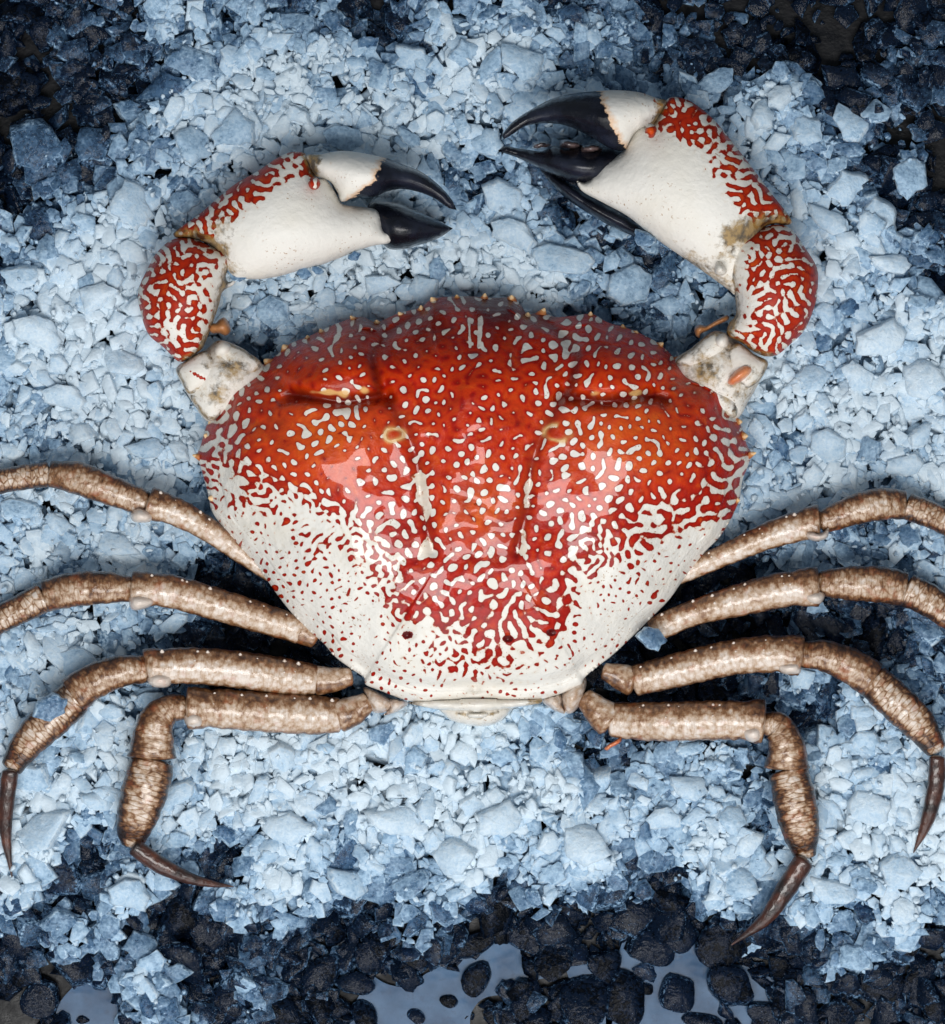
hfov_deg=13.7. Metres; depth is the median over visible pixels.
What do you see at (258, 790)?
ice chunk
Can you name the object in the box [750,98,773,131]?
ice chunk
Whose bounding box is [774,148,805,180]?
ice chunk
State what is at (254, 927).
ice chunk
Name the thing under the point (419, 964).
pebble
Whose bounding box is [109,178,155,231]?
ice chunk
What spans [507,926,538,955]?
pebble
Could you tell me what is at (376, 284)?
ice chunk
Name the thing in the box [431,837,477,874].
ice chunk
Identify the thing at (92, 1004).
water
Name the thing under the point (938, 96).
ice chunk
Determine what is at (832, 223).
ice chunk
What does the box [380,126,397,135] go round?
ice chunk
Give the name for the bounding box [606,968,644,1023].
pebble
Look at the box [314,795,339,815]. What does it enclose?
ice chunk
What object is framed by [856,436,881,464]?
ice chunk
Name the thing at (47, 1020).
pebble
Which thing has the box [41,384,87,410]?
ice chunk
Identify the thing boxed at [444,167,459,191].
ice chunk
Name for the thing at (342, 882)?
ice chunk
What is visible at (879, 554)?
ice chunk
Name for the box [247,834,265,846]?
ice chunk
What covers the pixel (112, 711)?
ice chunk
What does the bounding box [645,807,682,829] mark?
ice chunk
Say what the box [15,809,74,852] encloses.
ice chunk
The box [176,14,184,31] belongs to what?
ice chunk
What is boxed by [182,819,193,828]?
ice chunk
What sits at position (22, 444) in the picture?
ice chunk
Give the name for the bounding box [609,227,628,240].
ice chunk
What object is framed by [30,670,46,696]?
ice chunk
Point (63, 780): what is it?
ice chunk
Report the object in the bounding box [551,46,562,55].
ice chunk
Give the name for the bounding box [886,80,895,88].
ice chunk
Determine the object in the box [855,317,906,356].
ice chunk
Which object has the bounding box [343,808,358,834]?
ice chunk
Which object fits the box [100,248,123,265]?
ice chunk
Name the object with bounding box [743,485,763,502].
ice chunk
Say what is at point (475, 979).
pebble
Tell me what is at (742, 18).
ice chunk
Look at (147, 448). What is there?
ice chunk
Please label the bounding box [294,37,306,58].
ice chunk
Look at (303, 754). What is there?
ice chunk
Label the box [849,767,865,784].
ice chunk
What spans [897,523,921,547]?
ice chunk
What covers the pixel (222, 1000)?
ice chunk
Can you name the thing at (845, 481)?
ice chunk
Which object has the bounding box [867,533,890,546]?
ice chunk
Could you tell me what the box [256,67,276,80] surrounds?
ice chunk
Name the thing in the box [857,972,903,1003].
pebble
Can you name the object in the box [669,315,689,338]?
ice chunk
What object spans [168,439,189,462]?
ice chunk
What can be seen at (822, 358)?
ice chunk
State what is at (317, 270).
ice chunk
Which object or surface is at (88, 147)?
ice chunk
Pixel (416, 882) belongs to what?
ice chunk
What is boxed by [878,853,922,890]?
ice chunk
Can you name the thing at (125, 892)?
ice chunk
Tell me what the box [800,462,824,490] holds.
ice chunk
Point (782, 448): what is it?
ice chunk
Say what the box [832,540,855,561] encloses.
ice chunk
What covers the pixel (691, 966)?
water
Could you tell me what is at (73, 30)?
ice chunk
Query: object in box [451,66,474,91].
ice chunk
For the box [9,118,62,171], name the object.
ice chunk
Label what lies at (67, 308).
ice chunk
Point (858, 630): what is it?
ice chunk
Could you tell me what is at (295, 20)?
ice chunk
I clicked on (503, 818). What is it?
ice chunk
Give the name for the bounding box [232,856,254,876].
ice chunk
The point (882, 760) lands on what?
ice chunk
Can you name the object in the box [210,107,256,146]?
ice chunk
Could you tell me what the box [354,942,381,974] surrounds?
pebble
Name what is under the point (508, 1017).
pebble
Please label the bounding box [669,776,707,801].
ice chunk
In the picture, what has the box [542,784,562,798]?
ice chunk
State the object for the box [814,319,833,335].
ice chunk
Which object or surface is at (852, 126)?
ice chunk
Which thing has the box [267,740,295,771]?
ice chunk
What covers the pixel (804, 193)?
ice chunk
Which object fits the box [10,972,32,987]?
ice chunk
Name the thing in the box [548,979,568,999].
pebble
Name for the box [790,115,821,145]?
ice chunk
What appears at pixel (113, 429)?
ice chunk
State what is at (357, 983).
pebble
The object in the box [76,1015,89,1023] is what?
pebble
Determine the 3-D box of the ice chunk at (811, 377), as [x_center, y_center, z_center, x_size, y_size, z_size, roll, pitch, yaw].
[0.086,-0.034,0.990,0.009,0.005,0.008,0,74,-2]
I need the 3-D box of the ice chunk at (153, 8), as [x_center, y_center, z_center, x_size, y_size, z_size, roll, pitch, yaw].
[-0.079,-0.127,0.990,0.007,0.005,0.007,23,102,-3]
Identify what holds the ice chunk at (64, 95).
on the ground
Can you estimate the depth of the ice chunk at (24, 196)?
1.00 m
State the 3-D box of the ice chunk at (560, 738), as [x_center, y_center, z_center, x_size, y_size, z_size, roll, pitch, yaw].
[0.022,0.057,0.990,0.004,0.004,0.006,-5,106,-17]
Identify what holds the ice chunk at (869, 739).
on the crushed ice at (472, 240)
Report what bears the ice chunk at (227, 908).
on the crushed ice at (472, 240)
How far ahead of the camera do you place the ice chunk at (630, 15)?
0.99 m
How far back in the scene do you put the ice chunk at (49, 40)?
1.00 m
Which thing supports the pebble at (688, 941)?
on the ground
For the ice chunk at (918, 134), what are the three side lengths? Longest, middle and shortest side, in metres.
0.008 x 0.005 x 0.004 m
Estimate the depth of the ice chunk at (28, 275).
0.99 m
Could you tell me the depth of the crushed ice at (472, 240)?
0.99 m
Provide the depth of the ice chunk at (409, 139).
0.99 m
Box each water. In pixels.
[56,984,137,1023]
[350,925,542,1023]
[567,950,610,1023]
[606,942,773,1023]
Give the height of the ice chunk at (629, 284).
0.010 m
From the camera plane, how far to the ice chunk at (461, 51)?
0.99 m
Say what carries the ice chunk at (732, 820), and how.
on the crushed ice at (472, 240)
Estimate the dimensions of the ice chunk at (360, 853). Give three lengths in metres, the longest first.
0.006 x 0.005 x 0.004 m
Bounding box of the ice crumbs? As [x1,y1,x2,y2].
[0,0,944,1022]
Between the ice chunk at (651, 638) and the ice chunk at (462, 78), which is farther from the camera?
the ice chunk at (462, 78)
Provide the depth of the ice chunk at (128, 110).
0.99 m
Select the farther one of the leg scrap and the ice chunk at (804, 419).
the ice chunk at (804, 419)
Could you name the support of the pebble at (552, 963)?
on the clear ice bits
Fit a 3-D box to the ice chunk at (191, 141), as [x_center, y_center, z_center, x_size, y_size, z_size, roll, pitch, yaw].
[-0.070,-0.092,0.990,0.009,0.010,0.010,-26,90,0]
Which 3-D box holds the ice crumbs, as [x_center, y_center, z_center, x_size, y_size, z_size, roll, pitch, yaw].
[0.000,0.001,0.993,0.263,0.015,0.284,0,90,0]
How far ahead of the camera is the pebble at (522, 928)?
1.00 m
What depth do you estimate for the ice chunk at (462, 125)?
0.99 m
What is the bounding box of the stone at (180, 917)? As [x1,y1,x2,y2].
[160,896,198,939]
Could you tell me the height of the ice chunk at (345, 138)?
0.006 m
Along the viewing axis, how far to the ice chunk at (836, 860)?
0.99 m
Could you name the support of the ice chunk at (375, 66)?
on the crushed ice at (472, 240)
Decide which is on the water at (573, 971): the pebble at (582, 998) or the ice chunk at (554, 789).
the pebble at (582, 998)
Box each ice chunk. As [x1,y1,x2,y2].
[0,264,38,291]
[1,498,42,517]
[2,898,21,916]
[4,422,23,441]
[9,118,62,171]
[9,359,28,375]
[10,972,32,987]
[11,314,63,353]
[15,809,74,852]
[17,189,30,200]
[17,436,27,452]
[17,762,53,792]
[23,630,42,659]
[26,29,61,47]
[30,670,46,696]
[32,692,67,721]
[39,906,76,939]
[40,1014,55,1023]
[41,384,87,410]
[45,512,74,535]
[46,438,62,449]
[50,354,68,374]
[50,951,80,964]
[53,85,75,105]
[54,304,72,318]
[56,158,81,185]
[56,771,71,789]
[59,11,95,37]
[59,531,77,545]
[60,646,98,675]
[68,422,98,444]
[68,752,84,762]
[70,212,95,232]
[71,353,83,371]
[75,127,110,160]
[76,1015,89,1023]
[78,282,120,314]
[78,792,112,810]
[78,848,104,873]
[98,531,140,557]
[98,704,125,718]
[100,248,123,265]
[103,41,124,63]
[104,344,146,375]
[105,417,121,439]
[105,860,124,875]
[107,878,151,911]
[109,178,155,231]
[112,99,141,122]
[121,929,158,959]
[121,986,137,1000]
[123,438,164,458]
[128,55,155,74]
[133,140,149,156]
[139,992,156,1018]
[142,544,165,563]
[142,925,150,932]
[143,0,169,18]
[147,381,163,412]
[154,637,173,648]
[154,962,193,982]
[159,997,179,1020]
[162,777,195,811]
[163,96,184,123]
[165,44,225,81]
[166,831,189,848]
[167,175,184,188]
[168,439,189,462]
[169,189,200,213]
[173,125,211,165]
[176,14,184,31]
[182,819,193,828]
[187,1000,205,1014]
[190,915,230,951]
[195,92,213,110]
[202,951,226,974]
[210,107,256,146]
[210,982,250,1017]
[216,897,238,917]
[221,794,233,807]
[222,33,236,46]
[227,270,245,281]
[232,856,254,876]
[237,933,266,968]
[244,921,261,933]
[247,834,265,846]
[248,775,270,803]
[255,295,289,329]
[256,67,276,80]
[258,850,278,864]
[261,810,312,845]
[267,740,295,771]
[280,12,316,35]
[287,104,310,124]
[291,995,309,1020]
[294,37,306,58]
[296,268,311,279]
[300,747,311,757]
[312,266,323,274]
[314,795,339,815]
[316,742,334,753]
[321,11,342,32]
[322,125,363,150]
[326,867,368,899]
[330,945,355,974]
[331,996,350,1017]
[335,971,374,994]
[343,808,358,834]
[348,251,360,260]
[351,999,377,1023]
[352,845,369,865]
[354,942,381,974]
[357,36,378,47]
[363,804,421,835]
[364,274,401,295]
[364,772,376,783]
[368,58,390,78]
[368,721,394,745]
[370,882,395,905]
[377,921,394,938]
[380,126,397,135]
[389,868,429,898]
[390,930,406,960]
[395,43,426,69]
[397,0,406,17]
[397,127,419,148]
[402,719,424,746]
[404,745,429,774]
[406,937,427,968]
[407,275,438,305]
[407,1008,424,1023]
[416,789,435,821]
[426,760,444,775]
[429,255,448,281]
[429,900,453,923]
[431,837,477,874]
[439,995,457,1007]
[441,139,461,166]
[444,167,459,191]
[447,38,477,67]
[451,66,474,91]
[453,113,471,139]
[458,791,484,816]
[467,766,483,784]
[470,163,485,181]
[471,128,503,155]
[475,46,501,83]
[476,798,521,836]
[479,264,497,273]
[481,176,523,215]
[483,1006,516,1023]
[486,92,503,118]
[490,218,537,255]
[500,41,543,82]
[507,13,538,33]
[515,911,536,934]
[526,991,547,1012]
[531,243,595,274]
[536,830,561,853]
[538,862,565,885]
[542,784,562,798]
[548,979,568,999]
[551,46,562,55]
[553,729,566,749]
[555,5,583,23]
[562,824,611,867]
[570,280,591,301]
[576,900,587,914]
[601,909,626,940]
[606,263,651,305]
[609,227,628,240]
[610,771,627,797]
[625,9,635,27]
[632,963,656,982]
[634,229,656,246]
[635,627,666,650]
[638,822,651,841]
[641,243,658,254]
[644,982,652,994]
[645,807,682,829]
[648,51,664,72]
[665,46,681,60]
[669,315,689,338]
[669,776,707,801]
[680,807,709,826]
[698,33,714,41]
[698,67,732,93]
[704,818,719,838]
[717,805,746,836]
[725,867,759,900]
[728,112,741,130]
[730,11,748,24]
[732,901,752,914]
[734,746,749,764]
[742,943,760,956]
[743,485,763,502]
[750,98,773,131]
[767,85,791,110]
[770,980,781,988]
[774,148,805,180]
[774,435,788,459]
[774,949,805,973]
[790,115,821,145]
[793,410,813,429]
[795,364,831,391]
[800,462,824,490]
[802,188,807,202]
[802,965,823,985]
[806,602,828,613]
[808,203,846,235]
[810,428,846,462]
[810,876,856,903]
[811,983,830,1004]
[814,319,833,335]
[814,350,833,364]
[815,334,833,351]
[815,692,828,703]
[815,724,836,753]
[815,928,824,950]
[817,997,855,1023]
[824,169,868,206]
[826,854,846,866]
[832,102,868,142]
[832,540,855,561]
[834,298,858,315]
[836,714,855,738]
[839,614,862,637]
[839,944,871,971]
[841,360,874,392]
[841,472,857,485]
[846,790,890,826]
[849,729,879,752]
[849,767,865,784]
[853,902,874,924]
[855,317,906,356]
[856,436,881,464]
[856,877,877,893]
[857,195,896,229]
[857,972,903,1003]
[860,98,891,123]
[862,935,888,955]
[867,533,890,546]
[869,254,911,274]
[870,832,884,858]
[871,549,888,560]
[871,754,890,766]
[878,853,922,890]
[885,452,924,476]
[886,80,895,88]
[893,156,927,199]
[894,28,913,45]
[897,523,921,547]
[902,359,944,400]
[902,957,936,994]
[904,948,918,956]
[906,294,929,308]
[908,127,928,141]
[908,632,921,641]
[918,865,941,879]
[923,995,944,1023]
[925,247,944,265]
[929,86,944,105]
[929,230,940,244]
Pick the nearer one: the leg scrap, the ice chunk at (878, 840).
the leg scrap
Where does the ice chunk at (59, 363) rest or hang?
on the crushed ice at (472, 240)
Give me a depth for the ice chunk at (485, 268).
0.99 m
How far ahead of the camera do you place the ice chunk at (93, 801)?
0.99 m
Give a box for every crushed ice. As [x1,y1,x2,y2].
[0,0,944,1023]
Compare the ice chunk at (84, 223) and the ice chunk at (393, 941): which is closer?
the ice chunk at (84, 223)
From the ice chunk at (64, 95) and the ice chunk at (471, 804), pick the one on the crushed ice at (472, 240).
the ice chunk at (471, 804)
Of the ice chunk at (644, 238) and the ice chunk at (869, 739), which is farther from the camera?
the ice chunk at (869, 739)
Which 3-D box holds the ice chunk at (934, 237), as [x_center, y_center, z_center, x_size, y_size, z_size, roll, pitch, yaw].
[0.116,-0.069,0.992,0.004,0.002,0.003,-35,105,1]
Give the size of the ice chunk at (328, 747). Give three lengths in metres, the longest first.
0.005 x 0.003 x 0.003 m
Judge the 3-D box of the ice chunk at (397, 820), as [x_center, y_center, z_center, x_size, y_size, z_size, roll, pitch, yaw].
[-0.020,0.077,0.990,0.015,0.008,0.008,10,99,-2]
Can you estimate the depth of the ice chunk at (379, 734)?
0.99 m
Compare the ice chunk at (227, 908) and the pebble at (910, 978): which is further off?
the pebble at (910, 978)
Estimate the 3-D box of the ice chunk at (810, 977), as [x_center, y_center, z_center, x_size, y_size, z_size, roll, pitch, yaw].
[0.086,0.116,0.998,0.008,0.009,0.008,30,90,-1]
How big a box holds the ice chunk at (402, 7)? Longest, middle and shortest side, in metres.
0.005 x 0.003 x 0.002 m
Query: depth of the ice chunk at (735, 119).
0.99 m
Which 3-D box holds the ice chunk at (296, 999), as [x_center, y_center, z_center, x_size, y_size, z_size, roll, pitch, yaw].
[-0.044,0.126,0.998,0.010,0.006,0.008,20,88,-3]
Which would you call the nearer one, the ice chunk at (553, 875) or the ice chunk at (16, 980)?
the ice chunk at (553, 875)
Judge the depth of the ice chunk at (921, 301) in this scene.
0.99 m
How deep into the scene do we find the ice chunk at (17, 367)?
0.99 m
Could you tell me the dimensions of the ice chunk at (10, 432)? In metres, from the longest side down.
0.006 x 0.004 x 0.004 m
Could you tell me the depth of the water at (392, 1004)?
1.00 m
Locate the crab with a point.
(474, 510)
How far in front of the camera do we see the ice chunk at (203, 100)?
0.99 m
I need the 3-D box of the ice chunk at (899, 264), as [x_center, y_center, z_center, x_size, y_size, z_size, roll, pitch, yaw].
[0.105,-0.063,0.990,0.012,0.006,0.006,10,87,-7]
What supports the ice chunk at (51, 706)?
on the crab
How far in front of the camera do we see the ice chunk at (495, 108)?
0.99 m
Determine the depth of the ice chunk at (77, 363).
0.99 m
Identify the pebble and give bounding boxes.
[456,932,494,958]
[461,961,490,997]
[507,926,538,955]
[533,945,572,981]
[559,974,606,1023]
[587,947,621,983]
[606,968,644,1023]
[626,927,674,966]
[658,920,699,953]
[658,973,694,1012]
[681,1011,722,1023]
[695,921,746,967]
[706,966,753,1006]
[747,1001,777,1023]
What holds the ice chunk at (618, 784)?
on the crushed ice at (472, 240)
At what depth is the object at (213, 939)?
0.99 m
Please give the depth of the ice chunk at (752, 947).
1.00 m
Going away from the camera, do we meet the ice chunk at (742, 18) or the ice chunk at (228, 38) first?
the ice chunk at (228, 38)
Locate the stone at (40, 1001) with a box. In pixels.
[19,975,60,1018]
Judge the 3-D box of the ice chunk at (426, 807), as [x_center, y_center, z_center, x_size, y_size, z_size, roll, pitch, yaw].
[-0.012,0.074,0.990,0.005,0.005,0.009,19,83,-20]
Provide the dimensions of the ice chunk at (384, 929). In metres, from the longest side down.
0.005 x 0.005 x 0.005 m
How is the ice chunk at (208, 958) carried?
on the ground
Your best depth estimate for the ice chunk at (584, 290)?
0.99 m
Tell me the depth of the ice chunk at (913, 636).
0.99 m
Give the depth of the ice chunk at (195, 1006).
0.99 m
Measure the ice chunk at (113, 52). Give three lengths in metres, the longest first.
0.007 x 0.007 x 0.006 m
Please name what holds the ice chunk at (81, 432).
on the crushed ice at (472, 240)
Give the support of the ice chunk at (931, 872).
on the crushed ice at (472, 240)
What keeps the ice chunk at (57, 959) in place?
on the crushed ice at (472, 240)
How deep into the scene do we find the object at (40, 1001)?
1.00 m
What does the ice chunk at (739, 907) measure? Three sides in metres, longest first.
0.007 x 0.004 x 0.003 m
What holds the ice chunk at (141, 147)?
on the crushed ice at (472, 240)
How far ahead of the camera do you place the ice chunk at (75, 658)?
0.99 m
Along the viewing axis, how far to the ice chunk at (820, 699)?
0.99 m
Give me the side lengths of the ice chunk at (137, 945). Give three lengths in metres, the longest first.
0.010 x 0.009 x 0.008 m
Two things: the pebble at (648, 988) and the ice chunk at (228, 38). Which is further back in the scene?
the pebble at (648, 988)
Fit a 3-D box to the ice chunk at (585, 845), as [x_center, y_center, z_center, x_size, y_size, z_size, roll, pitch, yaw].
[0.028,0.083,0.990,0.010,0.010,0.012,-29,90,0]
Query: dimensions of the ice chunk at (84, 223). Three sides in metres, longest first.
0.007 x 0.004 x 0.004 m
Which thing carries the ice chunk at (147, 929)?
on the crushed ice at (472, 240)
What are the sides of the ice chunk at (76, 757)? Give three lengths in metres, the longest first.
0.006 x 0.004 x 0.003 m
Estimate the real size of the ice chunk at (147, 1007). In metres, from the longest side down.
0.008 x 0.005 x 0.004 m
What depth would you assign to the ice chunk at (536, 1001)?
0.99 m
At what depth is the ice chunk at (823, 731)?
0.99 m
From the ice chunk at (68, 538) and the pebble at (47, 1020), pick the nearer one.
the ice chunk at (68, 538)
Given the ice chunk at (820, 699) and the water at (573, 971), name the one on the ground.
the water at (573, 971)
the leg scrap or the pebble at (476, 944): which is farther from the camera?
the pebble at (476, 944)
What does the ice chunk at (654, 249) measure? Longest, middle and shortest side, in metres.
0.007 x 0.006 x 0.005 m
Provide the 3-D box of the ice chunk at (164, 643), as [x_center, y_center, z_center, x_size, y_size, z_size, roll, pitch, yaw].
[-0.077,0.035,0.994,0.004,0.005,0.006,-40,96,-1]
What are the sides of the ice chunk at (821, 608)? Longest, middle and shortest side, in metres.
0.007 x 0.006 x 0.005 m
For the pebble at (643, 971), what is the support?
on the ground
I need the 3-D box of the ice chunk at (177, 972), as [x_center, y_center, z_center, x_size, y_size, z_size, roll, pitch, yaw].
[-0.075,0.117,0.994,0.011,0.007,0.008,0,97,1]
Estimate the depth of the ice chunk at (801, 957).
1.00 m
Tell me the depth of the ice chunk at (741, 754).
0.99 m
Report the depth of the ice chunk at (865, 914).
0.99 m
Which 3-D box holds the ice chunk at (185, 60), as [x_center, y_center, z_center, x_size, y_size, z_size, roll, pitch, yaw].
[-0.069,-0.113,0.990,0.016,0.007,0.008,15,101,3]
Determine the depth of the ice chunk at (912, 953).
0.99 m
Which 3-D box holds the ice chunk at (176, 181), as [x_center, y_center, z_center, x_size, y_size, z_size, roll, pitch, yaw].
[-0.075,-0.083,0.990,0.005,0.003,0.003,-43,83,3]
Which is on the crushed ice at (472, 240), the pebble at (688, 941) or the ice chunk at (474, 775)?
the ice chunk at (474, 775)
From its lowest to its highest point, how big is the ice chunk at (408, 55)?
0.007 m
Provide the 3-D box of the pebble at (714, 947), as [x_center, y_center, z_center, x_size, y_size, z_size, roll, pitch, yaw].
[0.063,0.110,0.998,0.013,0.008,0.012,-43,90,0]
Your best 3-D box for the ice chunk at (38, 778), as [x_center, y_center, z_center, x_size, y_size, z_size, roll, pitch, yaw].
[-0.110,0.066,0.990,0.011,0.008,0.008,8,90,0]
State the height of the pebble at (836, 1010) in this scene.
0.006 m
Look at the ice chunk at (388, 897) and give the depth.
0.99 m
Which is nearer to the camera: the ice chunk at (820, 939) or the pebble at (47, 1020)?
the ice chunk at (820, 939)
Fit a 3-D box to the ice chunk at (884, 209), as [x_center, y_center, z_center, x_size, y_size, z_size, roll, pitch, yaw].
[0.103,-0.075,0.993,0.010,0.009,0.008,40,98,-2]
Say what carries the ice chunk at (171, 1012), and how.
on the crushed ice at (472, 240)
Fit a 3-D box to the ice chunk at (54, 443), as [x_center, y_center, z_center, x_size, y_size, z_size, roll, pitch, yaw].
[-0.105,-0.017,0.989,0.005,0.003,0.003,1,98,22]
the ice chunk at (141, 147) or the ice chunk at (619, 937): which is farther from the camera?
the ice chunk at (619, 937)
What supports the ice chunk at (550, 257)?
on the crushed ice at (472, 240)
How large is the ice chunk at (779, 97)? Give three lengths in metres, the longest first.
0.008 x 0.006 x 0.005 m
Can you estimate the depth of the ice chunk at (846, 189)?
0.99 m
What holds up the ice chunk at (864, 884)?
on the crushed ice at (472, 240)
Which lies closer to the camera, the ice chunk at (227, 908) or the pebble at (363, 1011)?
the ice chunk at (227, 908)
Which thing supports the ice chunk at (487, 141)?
on the crushed ice at (472, 240)
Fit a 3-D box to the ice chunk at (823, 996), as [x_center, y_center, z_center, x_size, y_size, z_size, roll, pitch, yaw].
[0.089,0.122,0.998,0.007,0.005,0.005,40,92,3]
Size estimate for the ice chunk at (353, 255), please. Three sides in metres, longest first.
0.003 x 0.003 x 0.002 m
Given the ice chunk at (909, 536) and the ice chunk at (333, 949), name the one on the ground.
the ice chunk at (333, 949)
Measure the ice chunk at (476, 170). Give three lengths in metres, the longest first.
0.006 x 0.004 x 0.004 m
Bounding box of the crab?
[0,90,944,944]
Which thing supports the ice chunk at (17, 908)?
on the crushed ice at (472, 240)
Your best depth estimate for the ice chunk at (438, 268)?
0.99 m
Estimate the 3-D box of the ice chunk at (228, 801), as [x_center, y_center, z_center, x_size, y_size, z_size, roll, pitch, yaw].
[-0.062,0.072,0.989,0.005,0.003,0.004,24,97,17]
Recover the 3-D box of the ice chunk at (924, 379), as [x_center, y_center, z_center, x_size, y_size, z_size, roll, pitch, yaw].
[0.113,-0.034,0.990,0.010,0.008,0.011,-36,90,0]
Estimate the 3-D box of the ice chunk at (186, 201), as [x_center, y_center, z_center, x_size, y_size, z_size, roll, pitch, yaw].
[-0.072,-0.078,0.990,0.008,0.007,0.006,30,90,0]
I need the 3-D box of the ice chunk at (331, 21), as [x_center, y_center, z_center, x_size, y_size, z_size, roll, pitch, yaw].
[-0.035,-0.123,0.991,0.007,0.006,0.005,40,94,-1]
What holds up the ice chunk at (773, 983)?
on the water at (691, 966)
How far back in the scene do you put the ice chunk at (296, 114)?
0.99 m
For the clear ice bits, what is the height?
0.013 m
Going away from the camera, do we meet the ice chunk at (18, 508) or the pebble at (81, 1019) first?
the ice chunk at (18, 508)
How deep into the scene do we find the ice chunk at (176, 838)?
0.99 m
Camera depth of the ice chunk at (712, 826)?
0.99 m
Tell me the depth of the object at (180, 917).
0.99 m
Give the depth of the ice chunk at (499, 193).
0.99 m
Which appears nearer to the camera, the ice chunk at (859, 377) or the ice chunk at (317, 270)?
the ice chunk at (317, 270)
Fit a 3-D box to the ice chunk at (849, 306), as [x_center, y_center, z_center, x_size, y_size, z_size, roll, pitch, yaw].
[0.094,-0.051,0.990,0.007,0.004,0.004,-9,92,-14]
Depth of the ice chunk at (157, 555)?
0.99 m
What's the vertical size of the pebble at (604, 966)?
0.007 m
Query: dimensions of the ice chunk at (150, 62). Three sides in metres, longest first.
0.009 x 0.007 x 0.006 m
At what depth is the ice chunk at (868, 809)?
0.99 m
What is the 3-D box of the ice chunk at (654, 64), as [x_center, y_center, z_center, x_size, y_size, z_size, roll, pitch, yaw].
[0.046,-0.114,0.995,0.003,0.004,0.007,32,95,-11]
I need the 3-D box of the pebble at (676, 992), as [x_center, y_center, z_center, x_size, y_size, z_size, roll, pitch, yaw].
[0.052,0.122,0.998,0.009,0.008,0.010,0,93,-1]
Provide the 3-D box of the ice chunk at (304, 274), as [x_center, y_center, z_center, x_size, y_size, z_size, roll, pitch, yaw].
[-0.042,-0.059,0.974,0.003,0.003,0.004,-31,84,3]
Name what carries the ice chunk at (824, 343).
on the crushed ice at (472, 240)
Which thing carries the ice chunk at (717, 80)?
on the crushed ice at (472, 240)
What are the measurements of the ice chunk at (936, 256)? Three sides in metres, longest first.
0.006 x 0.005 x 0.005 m
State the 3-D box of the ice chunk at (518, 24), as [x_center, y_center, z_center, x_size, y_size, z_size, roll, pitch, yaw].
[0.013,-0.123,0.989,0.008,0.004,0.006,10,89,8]
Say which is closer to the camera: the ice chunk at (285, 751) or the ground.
the ice chunk at (285, 751)
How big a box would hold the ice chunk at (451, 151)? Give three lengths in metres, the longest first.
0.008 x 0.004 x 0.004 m
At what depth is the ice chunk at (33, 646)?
0.99 m
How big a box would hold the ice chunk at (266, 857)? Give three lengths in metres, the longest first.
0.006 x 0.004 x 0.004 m
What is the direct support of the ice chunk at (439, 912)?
on the crushed ice at (472, 240)
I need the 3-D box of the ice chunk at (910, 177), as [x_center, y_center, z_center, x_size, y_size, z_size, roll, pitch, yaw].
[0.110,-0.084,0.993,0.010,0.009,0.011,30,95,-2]
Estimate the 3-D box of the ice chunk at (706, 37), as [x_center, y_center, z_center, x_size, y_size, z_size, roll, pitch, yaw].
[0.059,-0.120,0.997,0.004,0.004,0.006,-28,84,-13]
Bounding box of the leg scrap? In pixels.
[604,738,621,750]
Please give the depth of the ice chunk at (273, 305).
0.99 m
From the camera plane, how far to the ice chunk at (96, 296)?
0.99 m
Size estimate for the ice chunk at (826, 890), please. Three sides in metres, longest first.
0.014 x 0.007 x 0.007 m
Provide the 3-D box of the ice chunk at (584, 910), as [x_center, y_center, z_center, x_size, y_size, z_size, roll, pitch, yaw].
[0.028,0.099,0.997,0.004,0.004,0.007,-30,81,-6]
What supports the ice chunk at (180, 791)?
on the crushed ice at (472, 240)
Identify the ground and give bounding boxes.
[0,0,944,1023]
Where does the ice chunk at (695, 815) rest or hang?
on the crushed ice at (472, 240)
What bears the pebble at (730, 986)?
on the water at (691, 966)
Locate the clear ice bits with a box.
[0,0,944,1023]
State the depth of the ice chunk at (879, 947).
0.99 m
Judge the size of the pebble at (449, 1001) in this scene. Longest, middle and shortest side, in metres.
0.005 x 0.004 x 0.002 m
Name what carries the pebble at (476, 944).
on the water at (392, 1004)
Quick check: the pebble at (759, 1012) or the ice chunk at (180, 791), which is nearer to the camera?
the ice chunk at (180, 791)
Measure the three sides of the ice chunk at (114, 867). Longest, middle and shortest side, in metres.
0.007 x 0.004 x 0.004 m
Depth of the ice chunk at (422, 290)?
0.99 m
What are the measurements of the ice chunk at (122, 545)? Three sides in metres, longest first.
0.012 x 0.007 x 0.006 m
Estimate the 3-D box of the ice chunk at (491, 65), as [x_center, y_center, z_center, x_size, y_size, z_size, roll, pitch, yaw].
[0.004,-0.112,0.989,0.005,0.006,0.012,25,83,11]
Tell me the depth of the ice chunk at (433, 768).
0.99 m

